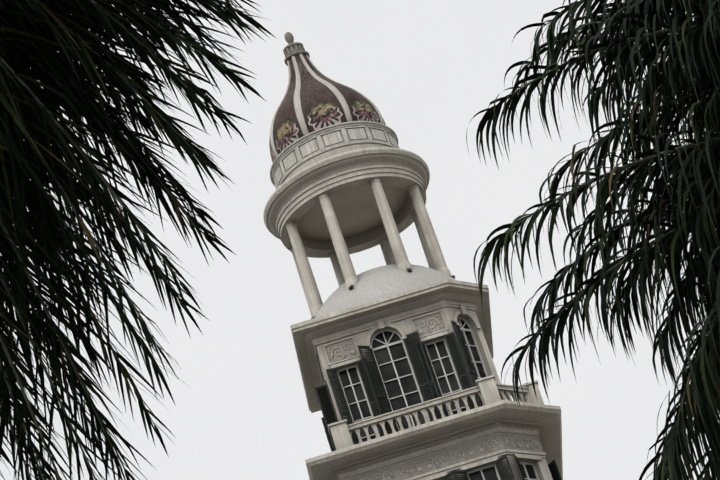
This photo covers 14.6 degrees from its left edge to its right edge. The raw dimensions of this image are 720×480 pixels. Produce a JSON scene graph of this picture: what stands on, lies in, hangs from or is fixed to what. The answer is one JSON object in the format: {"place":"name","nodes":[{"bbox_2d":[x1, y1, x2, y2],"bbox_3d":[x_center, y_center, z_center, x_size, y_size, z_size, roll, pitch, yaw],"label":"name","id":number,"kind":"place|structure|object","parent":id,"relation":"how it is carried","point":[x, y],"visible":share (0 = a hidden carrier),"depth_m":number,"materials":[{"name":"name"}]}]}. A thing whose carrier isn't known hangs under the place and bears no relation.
{"place":"outdoors","nodes":[
{"label":"outdoors","id":0,"kind":"place"},
{"bbox_2d":[0,0,276,479],"bbox_3d":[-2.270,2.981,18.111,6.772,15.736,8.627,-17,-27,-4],"label":"palm","id":1,"kind":"object","parent":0,"point":[45,43],"visible":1,"depth_m":19.79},
{"bbox_2d":[0,0,719,479],"label":"sky","id":2,"kind":"structure","parent":0,"point":[428,67],"materials":[{"name":"white"}]},
{"bbox_2d":[466,0,719,479],"bbox_3d":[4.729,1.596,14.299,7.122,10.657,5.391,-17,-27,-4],"label":"palm","id":3,"kind":"object","parent":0,"point":[689,67],"visible":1,"depth_m":14.99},
{"bbox_3d":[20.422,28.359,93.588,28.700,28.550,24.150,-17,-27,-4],"label":"building block","id":4,"kind":"object","parent":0,"visible":0},
{"bbox_2d":[343,432,552,479],"bbox_3d":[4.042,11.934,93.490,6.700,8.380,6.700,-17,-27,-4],"label":"wall","id":5,"kind":"structure","parent":4,"relation":"on","point":[542,470],"depth_m":92.32,"materials":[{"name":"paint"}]},
{"bbox_2d":[305,400,562,479],"bbox_3d":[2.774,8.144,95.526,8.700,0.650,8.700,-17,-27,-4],"label":"cornice","id":6,"kind":"structure","parent":5,"relation":"on","point":[543,422],"depth_m":92.27,"materials":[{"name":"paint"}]},
{"bbox_2d":[316,307,505,442],"bbox_3d":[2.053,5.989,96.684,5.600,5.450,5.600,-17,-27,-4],"label":"wall","id":7,"kind":"structure","parent":6,"relation":"on","point":[405,326],"depth_m":94.98,"materials":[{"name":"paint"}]},
{"bbox_2d":[316,355,337,421],"bbox_3d":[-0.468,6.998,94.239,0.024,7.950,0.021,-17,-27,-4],"label":"wall corner","id":8,"kind":"object","parent":7,"relation":"attached to","point":[326,387],"depth_m":95.31,"materials":[{"name":"beige stone"}]},
{"bbox_2d":[322,310,447,365],"bbox_3d":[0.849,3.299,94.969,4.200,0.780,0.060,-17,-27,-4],"label":"relief panels","id":9,"kind":"object","parent":7,"relation":"attached to","point":[346,349],"visible":0.98,"depth_m":94.98,"materials":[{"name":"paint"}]},
{"bbox_2d":[290,279,493,412],"bbox_3d":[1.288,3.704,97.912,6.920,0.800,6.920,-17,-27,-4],"label":"cornice","id":10,"kind":"structure","parent":7,"relation":"on","point":[310,335],"depth_m":95.25,"materials":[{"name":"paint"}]},
{"bbox_2d":[315,264,454,317],"bbox_3d":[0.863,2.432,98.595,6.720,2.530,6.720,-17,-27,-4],"label":"dome roof","id":11,"kind":"structure","parent":10,"relation":"on","point":[379,282],"depth_m":96.05,"materials":[{"name":"white concrete"}]},
{"bbox_2d":[285,177,451,316],"bbox_3d":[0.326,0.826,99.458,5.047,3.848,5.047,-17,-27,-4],"label":"columns","id":12,"kind":"structure","parent":11,"relation":"on","point":[392,248],"depth_m":98.09,"materials":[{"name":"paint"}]},
{"bbox_2d":[263,147,429,257],"bbox_3d":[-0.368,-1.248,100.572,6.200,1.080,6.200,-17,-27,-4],"label":"ring entablature","id":13,"kind":"structure","parent":12,"relation":"on","point":[342,179],"depth_m":99.57,"materials":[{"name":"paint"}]},
{"bbox_2d":[270,121,398,188],"bbox_3d":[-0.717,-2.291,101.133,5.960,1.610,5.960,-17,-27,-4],"label":"drum","id":14,"kind":"object","parent":13,"relation":"on","point":[300,154],"visible":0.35,"depth_m":99.42,"materials":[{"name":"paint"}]},
{"bbox_2d":[269,53,385,162],"bbox_3d":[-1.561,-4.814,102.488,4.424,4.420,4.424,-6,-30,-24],"label":"onion dome","id":15,"kind":"object","parent":14,"relation":"on","point":[314,98],"visible":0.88,"depth_m":100.60,"materials":[{"name":"paint"}]},
{"bbox_2d":[283,32,309,65],"bbox_3d":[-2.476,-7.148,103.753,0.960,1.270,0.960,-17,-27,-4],"label":"finial","id":16,"kind":"object","parent":15,"relation":"on","point":[291,48],"visible":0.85,"depth_m":103.37,"materials":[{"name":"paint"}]},
{"bbox_2d":[311,268,454,318],"bbox_3d":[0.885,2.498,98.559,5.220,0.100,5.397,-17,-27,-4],"label":"spotlights","id":17,"kind":"object","parent":11,"relation":"attached to","point":[408,270],"visible":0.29,"depth_m":96.30,"materials":[{"name":"grey metal"}]},
{"bbox_2d":[328,375,544,449],"bbox_3d":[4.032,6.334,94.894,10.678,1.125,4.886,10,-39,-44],"label":"balustrade","id":18,"kind":"object","parent":6,"relation":"on","point":[487,390],"visible":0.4,"depth_m":92.70,"materials":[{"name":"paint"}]},
{"bbox_2d":[315,305,561,479],"bbox_3d":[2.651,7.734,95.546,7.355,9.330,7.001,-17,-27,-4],"label":"windows","id":19,"kind":"structure","parent":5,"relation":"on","point":[393,366],"depth_m":94.42,"materials":[{"name":"grey paint"}]},
{"bbox_2d":[347,433,546,479],"bbox_3d":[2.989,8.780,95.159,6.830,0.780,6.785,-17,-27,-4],"label":"frieze","id":20,"kind":"object","parent":5,"relation":"attached to","point":[507,444],"visible":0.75,"depth_m":92.24,"materials":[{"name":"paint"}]}
]}

